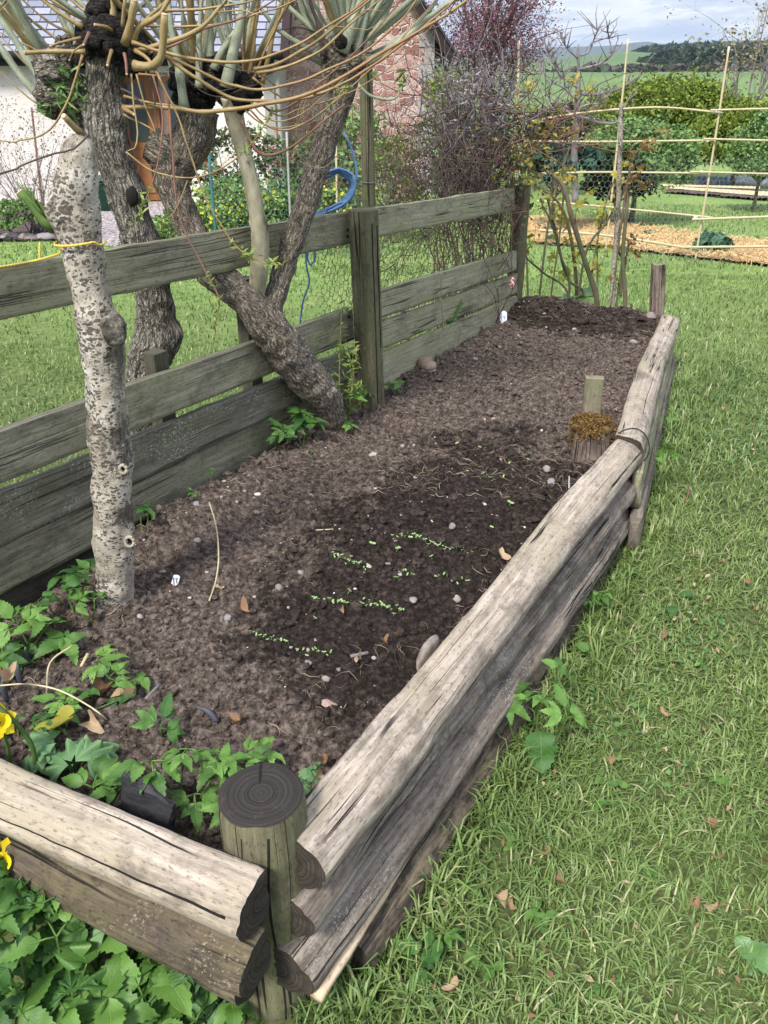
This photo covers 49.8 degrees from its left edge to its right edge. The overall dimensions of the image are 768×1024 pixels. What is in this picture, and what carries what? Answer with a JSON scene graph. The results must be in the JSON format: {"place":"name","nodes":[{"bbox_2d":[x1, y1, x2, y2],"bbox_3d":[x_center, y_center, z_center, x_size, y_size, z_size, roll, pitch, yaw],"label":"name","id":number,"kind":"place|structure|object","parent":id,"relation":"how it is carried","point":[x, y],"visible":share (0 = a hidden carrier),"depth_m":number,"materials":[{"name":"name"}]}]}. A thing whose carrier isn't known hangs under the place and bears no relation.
{"place":"outdoors","nodes":[
{"label":"outdoors","id":0,"kind":"place"},
{"bbox_2d":[101,203,164,245],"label":"gravel path","id":1,"kind":"structure","parent":0,"point":[110,232],"depth_m":11.22,"materials":[{"name":"grey gravel"}]},
{"bbox_2d":[0,294,661,851],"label":"soil","id":2,"kind":"structure","parent":0,"point":[344,632],"depth_m":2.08,"materials":[{"name":"brown soil"}]},
{"bbox_2d":[0,703,39,773],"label":"daffodil","id":3,"kind":"object","parent":2,"relation":"on","point":[8,721],"visible":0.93,"depth_m":1.45,"materials":[{"name":"yellow plant"}]},
{"bbox_2d":[0,630,43,676],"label":"ground elder","id":4,"kind":"object","parent":2,"relation":"on","point":[10,647],"visible":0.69,"depth_m":1.72,"materials":[{"name":"green plant"}]},
{"bbox_2d":[0,600,70,649],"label":"ground elder","id":5,"kind":"object","parent":2,"relation":"on","point":[34,620],"visible":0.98,"depth_m":1.76,"materials":[{"name":"green plant"}]},
{"bbox_2d":[0,629,78,668],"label":"ground elder","id":6,"kind":"object","parent":2,"relation":"on","point":[56,640],"visible":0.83,"depth_m":1.75,"materials":[{"name":"green plant"}]},
{"bbox_2d":[21,731,76,772],"bbox_3d":[-0.614,0.453,1.533,0.099,0.089,0.098,0,29,0],"label":"lady mantle","id":7,"kind":"object","parent":2,"relation":"on","point":[45,747],"visible":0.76,"depth_m":1.51,"materials":[{"name":"green plant"}]},
{"bbox_2d":[31,686,89,727],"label":"ground elder","id":8,"kind":"object","parent":2,"relation":"on","point":[56,705],"visible":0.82,"depth_m":1.63,"materials":[{"name":"green plant"}]},
{"bbox_2d":[0,113,135,612],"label":"willow tree","id":9,"kind":"object","parent":2,"relation":"on","point":[69,213],"visible":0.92,"depth_m":1.61,"materials":[{"name":"grey plant"}]},
{"bbox_2d":[46,558,94,612],"bbox_3d":[-0.710,0.180,1.897,0.116,0.128,0.151,0,29,0],"label":"ground elder","id":10,"kind":"object","parent":2,"relation":"on","point":[72,579],"visible":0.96,"depth_m":1.87,"materials":[{"name":"green plant"}]},
{"bbox_2d":[39,735,118,782],"bbox_3d":[-0.568,0.464,1.527,0.146,0.088,0.104,-3,29,-6],"label":"lady mantle","id":11,"kind":"object","parent":2,"relation":"on","point":[84,749],"visible":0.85,"depth_m":1.50,"materials":[{"name":"green plant"}]},
{"bbox_2d":[67,587,110,622],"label":"ground elder","id":12,"kind":"object","parent":2,"relation":"on","point":[81,595],"visible":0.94,"depth_m":1.84,"materials":[{"name":"green plant"}]},
{"bbox_2d":[61,753,141,805],"bbox_3d":[-0.482,0.492,1.456,0.124,0.121,0.112,-22,35,-34],"label":"ground elder","id":13,"kind":"object","parent":2,"relation":"on","point":[103,765],"visible":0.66,"depth_m":1.43,"materials":[{"name":"green plant"}]},
{"bbox_2d":[82,643,134,688],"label":"ground elder","id":14,"kind":"object","parent":2,"relation":"on","point":[116,667],"visible":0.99,"depth_m":1.68,"materials":[{"name":"green plant"}]},
{"bbox_2d":[121,770,175,831],"bbox_3d":[-0.398,0.498,1.395,0.106,0.107,0.016,17,24,18],"label":"slate piece","id":15,"kind":"object","parent":2,"relation":"on","point":[150,803],"visible":0.59,"depth_m":1.38,"materials":[{"name":"grey stone"}]},
{"bbox_2d":[129,692,184,743],"bbox_3d":[-0.426,0.414,1.575,0.100,0.092,0.069,-25,38,-38],"label":"ground elder","id":16,"kind":"object","parent":2,"relation":"on","point":[149,718],"visible":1,"depth_m":1.57,"materials":[{"name":"green plant"}]},
{"bbox_2d":[102,747,251,813],"bbox_3d":[-0.354,0.485,1.448,0.245,0.150,0.112,-15,32,-26],"label":"ground elder","id":17,"kind":"object","parent":2,"relation":"on","point":[157,780],"visible":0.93,"depth_m":1.43,"materials":[{"name":"green plant"}]},
{"bbox_2d":[169,784,219,835],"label":"ground elder","id":18,"kind":"object","parent":2,"relation":"on","point":[194,810],"visible":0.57,"depth_m":1.42,"materials":[{"name":"green plant"}]},
{"bbox_2d":[239,734,285,766],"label":"ground elder","id":19,"kind":"object","parent":2,"relation":"on","point":[256,753],"visible":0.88,"depth_m":1.49,"materials":[{"name":"green plant"}]},
{"bbox_2d":[112,0,458,431],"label":"willow tree","id":20,"kind":"object","parent":2,"relation":"on","point":[255,303],"visible":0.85,"depth_m":2.16,"materials":[{"name":"brown plant"}]},
{"bbox_2d":[278,406,328,444],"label":"ground elder","id":21,"kind":"object","parent":2,"relation":"on","point":[304,419],"visible":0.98,"depth_m":2.63,"materials":[{"name":"green plant"}]},
{"bbox_2d":[5,294,662,840],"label":"root fibres","id":22,"kind":"object","parent":2,"relation":"on","point":[377,490],"visible":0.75,"depth_m":2.57,"materials":[{"name":"brown plant"}]},
{"bbox_2d":[54,301,624,817],"bbox_3d":[0.331,-0.279,2.876,1.000,0.160,3.870,15,32,26],"label":"grit","id":23,"kind":"object","parent":2,"relation":"on","point":[368,515],"visible":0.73,"depth_m":2.33,"materials":[{"name":"stone"}]},
{"bbox_2d":[330,300,366,412],"bbox_3d":[-0.123,-0.491,2.733,0.135,0.421,0.086,-10,30,-17],"label":"willow sapling","id":24,"kind":"object","parent":2,"relation":"on","point":[352,385],"visible":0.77,"depth_m":2.73,"materials":[{"name":"green plant"}]},
{"bbox_2d":[416,634,439,671],"bbox_3d":[0.093,0.301,1.739,0.028,0.077,0.091,16,32,26],"label":"stone","id":25,"kind":"object","parent":2,"relation":"on","point":[430,646],"visible":0.58,"depth_m":1.71,"materials":[{"name":"beige stone"}]},
{"bbox_2d":[567,410,617,461],"bbox_3d":[0.682,-0.074,2.789,0.160,0.555,0.146,0,29,0],"label":"stump post","id":26,"kind":"object","parent":2,"relation":"on","point":[592,431],"visible":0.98,"depth_m":2.66,"materials":[{"name":"brown wood"}]},
{"bbox_2d":[581,375,603,414],"bbox_3d":[0.717,-0.375,2.855,0.065,0.191,0.036,4,29,8],"label":"stake","id":27,"kind":"object","parent":26,"relation":"on","point":[592,393],"visible":0.76,"depth_m":2.82,"materials":[{"name":"brown wood"}]},
{"bbox_2d":[649,262,666,314],"bbox_3d":[1.426,-1.139,4.311,0.107,0.309,0.049,0,29,0],"label":"stub post","id":28,"kind":"object","parent":2,"relation":"on","point":[657,288],"visible":0.84,"depth_m":4.28,"materials":[{"name":"brown wood"}]},
{"bbox_2d":[317,181,357,247],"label":"shrub","id":29,"kind":"object","parent":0,"point":[327,196],"visible":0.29,"depth_m":8.76,"materials":[{"name":"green plant"}]},
{"bbox_2d":[0,40,767,1023],"bbox_3d":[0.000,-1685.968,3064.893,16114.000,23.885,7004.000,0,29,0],"label":"ground","id":30,"kind":"structure","parent":0,"point":[676,200],"depth_m":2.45,"materials":[{"name":"green plant"}]},
{"bbox_2d":[0,941,26,994],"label":"leafy plant","id":31,"kind":"object","parent":30,"relation":"on","point":[6,970],"visible":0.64,"depth_m":1.28,"materials":[{"name":"green plant"}]},
{"bbox_2d":[0,197,34,232],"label":"bush","id":32,"kind":"object","parent":30,"relation":"on","point":[8,222],"visible":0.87,"depth_m":9.63,"materials":[{"name":"green plant"}]},
{"bbox_2d":[0,975,43,1023],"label":"ground elder","id":33,"kind":"object","parent":30,"relation":"on","point":[9,1007],"visible":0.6,"depth_m":1.29,"materials":[{"name":"green plant"}]},
{"bbox_2d":[0,857,54,984],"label":"ground elder","id":34,"kind":"object","parent":30,"relation":"on","point":[13,894],"visible":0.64,"depth_m":1.32,"materials":[{"name":"green plant"}]},
{"bbox_2d":[0,204,57,239],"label":"border soil","id":35,"kind":"structure","parent":30,"relation":"on","point":[22,228],"depth_m":10.35,"materials":[{"name":"brown soil"}]},
{"bbox_2d":[0,73,104,233],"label":"shrub","id":36,"kind":"object","parent":35,"relation":"on","point":[36,228],"visible":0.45,"depth_m":9.68,"materials":[{"name":"plant"}]},
{"bbox_2d":[0,893,78,969],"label":"ground elder","id":37,"kind":"object","parent":30,"relation":"on","point":[30,941],"visible":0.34,"depth_m":1.31,"materials":[{"name":"green plant"}]},
{"bbox_2d":[0,924,88,1023],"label":"ground elder","id":38,"kind":"object","parent":30,"relation":"on","point":[69,1014],"visible":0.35,"depth_m":1.29,"materials":[{"name":"green plant"}]},
{"bbox_2d":[0,920,99,976],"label":"leafy plant","id":39,"kind":"object","parent":30,"relation":"on","point":[68,953],"visible":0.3,"depth_m":1.33,"materials":[{"name":"green plant"}]},
{"bbox_2d":[20,968,97,1021],"bbox_3d":[-0.576,0.894,1.357,0.235,0.271,0.156,0,29,0],"label":"ground elder","id":40,"kind":"object","parent":30,"relation":"on","point":[53,989],"visible":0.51,"depth_m":1.33,"materials":[{"name":"green plant"}]},
{"bbox_2d":[12,960,107,1013],"bbox_3d":[-0.540,0.867,1.398,0.183,0.278,0.093,6,29,12],"label":"columbine","id":41,"kind":"object","parent":30,"relation":"on","point":[70,978],"visible":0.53,"depth_m":1.34,"materials":[{"name":"green plant"}]},
{"bbox_2d":[35,919,90,970],"bbox_3d":[-0.533,0.824,1.432,0.100,0.319,0.132,-10,30,-17],"label":"columbine","id":42,"kind":"object","parent":30,"relation":"on","point":[75,933],"visible":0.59,"depth_m":1.35,"materials":[{"name":"green plant"}]},
{"bbox_2d":[0,956,126,1023],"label":"ground elder","id":43,"kind":"object","parent":30,"relation":"on","point":[103,1010],"visible":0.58,"depth_m":1.30,"materials":[{"name":"green plant"}]},
{"bbox_2d":[59,946,192,1023],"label":"ground elder","id":44,"kind":"object","parent":30,"relation":"on","point":[137,1008],"visible":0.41,"depth_m":1.33,"materials":[{"name":"green plant"}]},
{"bbox_2d":[112,951,200,1006],"bbox_3d":[-0.392,0.847,1.420,0.208,0.291,0.124,-16,32,-26],"label":"ground elder","id":45,"kind":"object","parent":30,"relation":"on","point":[154,971],"visible":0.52,"depth_m":1.35,"materials":[{"name":"green plant"}]},
{"bbox_2d":[161,987,242,1023],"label":"ground elder","id":46,"kind":"object","parent":30,"relation":"on","point":[228,1013],"visible":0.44,"depth_m":1.36,"materials":[{"name":"green plant"}]},
{"bbox_2d":[197,203,248,231],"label":"shrub","id":47,"kind":"object","parent":30,"relation":"on","point":[204,214],"visible":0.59,"depth_m":8.48,"materials":[{"name":"green plant"}]},
{"bbox_2d":[0,0,456,202],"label":"house","id":48,"kind":"structure","parent":30,"relation":"on","point":[309,68],"depth_m":13.56,"materials":[{"name":"white paint"}]},
{"bbox_2d":[123,76,159,199],"bbox_3d":[-4.024,-6.181,13.720,0.551,1.916,0.075,0,29,0],"label":"door","id":49,"kind":"structure","parent":48,"relation":"in","point":[144,132],"depth_m":13.60,"materials":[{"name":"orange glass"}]},
{"bbox_2d":[190,121,277,225],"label":"shrub","id":50,"kind":"object","parent":30,"relation":"on","point":[222,139],"visible":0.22,"depth_m":9.33,"materials":[{"name":"green plant"}]},
{"bbox_2d":[0,0,479,435],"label":"willow tree","id":51,"kind":"object","parent":30,"relation":"on","point":[103,48],"visible":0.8,"depth_m":2.00,"materials":[{"name":"brown plant"}]},
{"bbox_2d":[191,174,295,228],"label":"shrub","id":52,"kind":"object","parent":30,"relation":"on","point":[222,201],"visible":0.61,"depth_m":8.73,"materials":[{"name":"green plant"}]},
{"bbox_2d":[0,188,517,622],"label":"plank fence","id":53,"kind":"object","parent":30,"relation":"on","point":[46,526],"visible":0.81,"depth_m":2.32,"materials":[{"name":"grey wood"}]},
{"bbox_2d":[299,131,357,322],"bbox_3d":[-0.190,-0.916,2.718,0.217,0.607,0.055,0,29,0],"label":"hose","id":54,"kind":"object","parent":53,"relation":"hanging from","point":[348,175],"visible":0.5,"depth_m":2.65,"materials":[{"name":"blue rubber"}]},
{"bbox_2d":[375,112,535,349],"bbox_3d":[0.374,-1.292,3.718,0.102,0.896,1.730,13,31,23],"label":"netting","id":55,"kind":"object","parent":53,"relation":"attached to","point":[492,246],"visible":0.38,"depth_m":3.41,"materials":[{"name":"grey metal"}]},
{"bbox_2d":[218,762,312,1022],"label":"corner post","id":56,"kind":"object","parent":30,"relation":"on","point":[259,803],"visible":0.59,"depth_m":1.25,"materials":[{"name":"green wood"}]},
{"bbox_2d":[128,946,257,1005],"bbox_3d":[-0.706,0.648,1.530,1.077,0.125,0.092,12,31,21],"label":"log","id":57,"kind":"object","parent":56,"relation":"attached to","point":[232,999],"visible":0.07,"depth_m":1.32,"materials":[{"name":"brown wood"}]},
{"bbox_2d":[0,833,270,996],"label":"log","id":58,"kind":"object","parent":57,"relation":"on","point":[183,944],"visible":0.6,"depth_m":1.27,"materials":[{"name":"brown wood"}]},
{"bbox_2d":[0,758,269,941],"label":"log","id":59,"kind":"object","parent":58,"relation":"on","point":[225,894],"visible":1,"depth_m":1.25,"materials":[{"name":"brown wood"}]},
{"bbox_2d":[216,166,322,227],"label":"shrub","id":60,"kind":"object","parent":30,"relation":"on","point":[282,192],"visible":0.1,"depth_m":9.10,"materials":[{"name":"green plant"}]},
{"bbox_2d":[202,132,394,257],"bbox_3d":[-0.829,-3.075,8.122,1.880,1.189,0.035,0,29,0],"label":"netting","id":61,"kind":"object","parent":30,"relation":"on","point":[214,219],"visible":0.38,"depth_m":8.06,"materials":[{"name":"green metal"}]},
{"bbox_2d":[252,131,359,217],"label":"shrub","id":62,"kind":"object","parent":30,"relation":"on","point":[307,144],"visible":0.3,"depth_m":9.52,"materials":[{"name":"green plant"}]},
{"bbox_2d":[306,96,403,206],"bbox_3d":[-0.381,-4.424,10.621,1.103,1.605,1.195,-17,33,-28],"label":"bush","id":63,"kind":"object","parent":30,"relation":"on","point":[352,129],"visible":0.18,"depth_m":10.40,"materials":[{"name":"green plant"}]},
{"bbox_2d":[359,9,375,206],"bbox_3d":[-0.052,-1.079,2.908,0.054,2.301,0.116,14,32,24],"label":"pole","id":64,"kind":"object","parent":30,"relation":"on","point":[367,154],"visible":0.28,"depth_m":2.79,"materials":[{"name":"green wood"}]},
{"bbox_2d":[349,127,430,241],"bbox_3d":[0.056,-3.686,9.402,0.974,1.287,1.197,0,29,0],"label":"bush","id":65,"kind":"object","parent":30,"relation":"on","point":[389,202],"visible":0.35,"depth_m":9.24,"materials":[{"name":"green plant"}]},
{"bbox_2d":[392,927,464,996],"bbox_3d":[0.086,0.847,1.519,0.141,0.178,0.105,-14,32,-24],"label":"ground elder","id":66,"kind":"object","parent":30,"relation":"on","point":[432,955],"visible":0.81,"depth_m":1.49,"materials":[{"name":"green plant"}]},
{"bbox_2d":[405,67,488,191],"bbox_3d":[0.896,-4.832,11.045,1.250,1.966,1.309,0,29,0],"label":"bush","id":67,"kind":"object","parent":30,"relation":"on","point":[434,89],"visible":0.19,"depth_m":10.65,"materials":[{"name":"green plant"}]},
{"bbox_2d":[350,539,625,975],"bbox_3d":[0.355,0.456,2.136,0.109,0.160,1.695,15,32,25],"label":"log","id":68,"kind":"object","parent":30,"relation":"on","point":[384,926],"visible":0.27,"depth_m":1.69,"materials":[{"name":"brown wood"}]},
{"bbox_2d":[273,509,630,1003],"bbox_3d":[0.323,0.385,2.049,0.110,0.149,1.860,16,32,26],"label":"log","id":69,"kind":"object","parent":68,"relation":"on","point":[313,965],"visible":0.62,"depth_m":1.59,"materials":[{"name":"grey wood"}]},
{"bbox_2d":[290,476,636,936],"bbox_3d":[0.323,0.278,2.020,0.101,0.138,1.856,16,32,27],"label":"log","id":70,"kind":"object","parent":69,"relation":"on","point":[310,909],"visible":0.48,"depth_m":1.72,"materials":[{"name":"grey wood"}]},
{"bbox_2d":[284,439,641,888],"bbox_3d":[0.332,0.179,1.979,0.102,0.156,1.846,15,32,26],"label":"log","id":71,"kind":"object","parent":70,"relation":"on","point":[352,793],"visible":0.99,"depth_m":1.59,"materials":[{"name":"brown wood"}]},
{"bbox_2d":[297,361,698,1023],"bbox_3d":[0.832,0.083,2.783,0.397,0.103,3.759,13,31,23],"label":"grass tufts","id":72,"kind":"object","parent":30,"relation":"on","point":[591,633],"visible":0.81,"depth_m":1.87,"materials":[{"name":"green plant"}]},
{"bbox_2d":[505,184,530,300],"bbox_3d":[0.695,-1.195,4.408,0.091,1.022,0.094,0,29,0],"label":"fence post","id":73,"kind":"object","parent":30,"relation":"on","point":[520,253],"visible":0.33,"depth_m":4.25,"materials":[{"name":"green wood"}]},
{"bbox_2d":[523,731,558,774],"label":"ground elder","id":74,"kind":"object","parent":30,"relation":"on","point":[539,739],"visible":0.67,"depth_m":1.93,"materials":[{"name":"green plant"}]},
{"bbox_2d":[524,900,557,942],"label":"lawn weed","id":75,"kind":"object","parent":30,"relation":"on","point":[529,913],"visible":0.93,"depth_m":1.58,"materials":[{"name":"green plant"}]},
{"bbox_2d":[506,682,587,745],"bbox_3d":[0.342,0.535,1.961,0.258,0.299,0.124,18,34,30],"label":"ground elder","id":76,"kind":"object","parent":30,"relation":"on","point":[553,712],"visible":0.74,"depth_m":1.90,"materials":[{"name":"green plant"}]},
{"bbox_2d":[347,410,767,1023],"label":"clover","id":77,"kind":"object","parent":30,"relation":"on","point":[617,724],"visible":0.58,"depth_m":2.12,"materials":[{"name":"green plant"}]},
{"bbox_2d":[519,136,605,225],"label":"bush","id":78,"kind":"object","parent":30,"relation":"on","point":[586,164],"visible":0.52,"depth_m":9.82,"materials":[{"name":"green plant"}]},
{"bbox_2d":[521,99,611,159],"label":"hedge","id":79,"kind":"object","parent":30,"relation":"on","point":[571,107],"visible":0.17,"depth_m":15.00,"materials":[{"name":"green plant"}]},
{"bbox_2d":[511,71,628,296],"bbox_3d":[1.068,-1.790,4.968,0.734,1.508,0.296,6,29,12],"label":"rose bush","id":80,"kind":"object","parent":30,"relation":"on","point":[602,213],"visible":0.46,"depth_m":4.89,"materials":[{"name":"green plant"}]},
{"bbox_2d":[526,165,630,305],"bbox_3d":[1.024,-1.392,4.698,0.605,1.071,0.265,0,29,0],"label":"rose bush","id":81,"kind":"object","parent":30,"relation":"on","point":[566,271],"visible":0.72,"depth_m":4.60,"materials":[{"name":"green plant"}]},
{"bbox_2d":[401,395,767,1021],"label":"leaf litter","id":82,"kind":"object","parent":30,"relation":"on","point":[550,973],"visible":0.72,"depth_m":1.71,"materials":[{"name":"brown plant"}]},
{"bbox_2d":[539,7,652,202],"bbox_3d":[2.296,-4.562,9.387,1.274,2.057,0.630,-8,30,-14],"label":"apple tree","id":83,"kind":"object","parent":30,"relation":"on","point":[574,153],"visible":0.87,"depth_m":9.19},
{"bbox_2d":[609,103,622,306],"bbox_3d":[1.252,-1.437,4.492,0.145,1.408,0.034,0,29,0],"label":"garden stake","id":84,"kind":"object","parent":30,"relation":"on","point":[618,191],"visible":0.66,"depth_m":4.37,"materials":[{"name":"wood"}]},
{"bbox_2d":[578,147,658,224],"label":"bush","id":85,"kind":"object","parent":30,"relation":"on","point":[604,178],"visible":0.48,"depth_m":10.29,"materials":[{"name":"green plant"}]},
{"bbox_2d":[606,125,672,306],"bbox_3d":[1.335,-1.411,4.514,0.222,1.280,0.230,-23,36,-36],"label":"rose bush","id":86,"kind":"object","parent":30,"relation":"on","point":[622,283],"visible":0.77,"depth_m":4.42,"materials":[{"name":"orange plant"}]},
{"bbox_2d":[515,39,767,261],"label":"cane frame","id":87,"kind":"object","parent":30,"relation":"on","point":[694,218],"visible":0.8,"depth_m":6.51,"materials":[{"name":"brown wood"}]},
{"bbox_2d":[527,213,767,266],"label":"straw path","id":88,"kind":"structure","parent":30,"relation":"on","point":[701,255],"depth_m":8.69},
{"bbox_2d":[692,229,734,257],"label":"strawberry plant","id":89,"kind":"object","parent":88,"relation":"on","point":[712,239],"visible":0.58,"depth_m":8.43,"materials":[{"name":"green plant"}]},
{"bbox_2d":[578,109,717,222],"bbox_3d":[3.386,-4.603,11.133,1.867,1.479,1.904,0,29,0],"label":"bush","id":90,"kind":"object","parent":30,"relation":"on","point":[675,150],"visible":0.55,"depth_m":10.69,"materials":[{"name":"green plant"}]},
{"bbox_2d":[533,155,767,266],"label":"netting","id":91,"kind":"object","parent":30,"relation":"on","point":[664,209],"visible":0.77,"depth_m":7.64,"materials":[{"name":"grey metal"}]},
{"bbox_2d":[627,357,675,552],"bbox_3d":[1.167,-0.355,3.528,0.046,0.194,2.037,10,30,18],"label":"wall board","id":92,"kind":"object","parent":30,"relation":"on","point":[636,525],"depth_m":2.90,"materials":[{"name":"grey wood"}]},
{"bbox_2d":[630,343,674,507],"bbox_3d":[1.158,-0.471,3.499,0.041,0.227,1.967,10,30,18],"label":"wall board","id":93,"kind":"object","parent":92,"relation":"on","point":[639,476],"depth_m":2.98,"materials":[{"name":"beige wood"}]},
{"bbox_2d":[615,315,679,453],"bbox_3d":[1.132,-0.585,3.493,0.113,0.205,1.940,11,30,19],"label":"log","id":94,"kind":"object","parent":93,"relation":"on","point":[640,405],"visible":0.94,"depth_m":3.15,"materials":[{"name":"brown wood"}]},
{"bbox_2d":[569,63,753,178],"bbox_3d":[6.531,-8.978,19.157,4.783,2.468,3.681,0,29,0],"label":"hedge","id":95,"kind":"object","parent":30,"relation":"on","point":[667,91],"visible":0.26,"depth_m":18.08,"materials":[{"name":"green plant"}]},
{"bbox_2d":[568,60,767,71],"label":"woodland","id":96,"kind":"object","parent":30,"relation":"on","point":[678,67],"visible":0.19,"depth_m":360.07,"materials":[{"name":"green plant"}]},
{"bbox_2d":[630,40,767,52],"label":"woodland","id":97,"kind":"object","parent":30,"relation":"on","point":[655,48],"visible":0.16,"depth_m":826.60,"materials":[{"name":"green plant"}]},
{"bbox_2d":[636,42,767,67],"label":"woodland","id":98,"kind":"object","parent":30,"relation":"on","point":[680,56],"visible":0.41,"depth_m":460.08,"materials":[{"name":"green plant"}]},
{"bbox_2d":[665,0,767,174],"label":"tree","id":99,"kind":"object","parent":30,"relation":"on","point":[737,74],"visible":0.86,"depth_m":17.59,"materials":[{"name":"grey plant"}]},
{"bbox_2d":[678,92,767,185],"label":"hedge","id":100,"kind":"object","parent":30,"relation":"on","point":[706,122],"visible":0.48,"depth_m":16.52,"materials":[{"name":"green plant"}]},
{"bbox_2d":[721,110,767,211],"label":"bush","id":101,"kind":"object","parent":30,"relation":"on","point":[746,150],"visible":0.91,"depth_m":12.29,"materials":[{"name":"green plant"}]},
{"bbox_2d":[733,935,767,979],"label":"lawn weed","id":102,"kind":"object","parent":30,"relation":"on","point":[761,958],"visible":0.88,"depth_m":1.50,"materials":[{"name":"green plant"}]},
{"bbox_2d":[401,0,574,188],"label":"plum tree","id":103,"kind":"object","parent":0,"point":[507,23],"visible":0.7,"depth_m":14.39,"materials":[{"name":"purple plant"}]},
{"bbox_2d":[435,42,665,59],"bbox_3d":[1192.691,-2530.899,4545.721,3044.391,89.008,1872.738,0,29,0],"label":"hills","id":104,"kind":"structure","parent":0,"point":[594,50],"depth_m":4285.34,"materials":[{"name":"green plant"}]},
{"bbox_2d":[425,0,767,50],"label":"sky","id":105,"kind":"structure","parent":0,"point":[641,20],"materials":[{"name":"white"}]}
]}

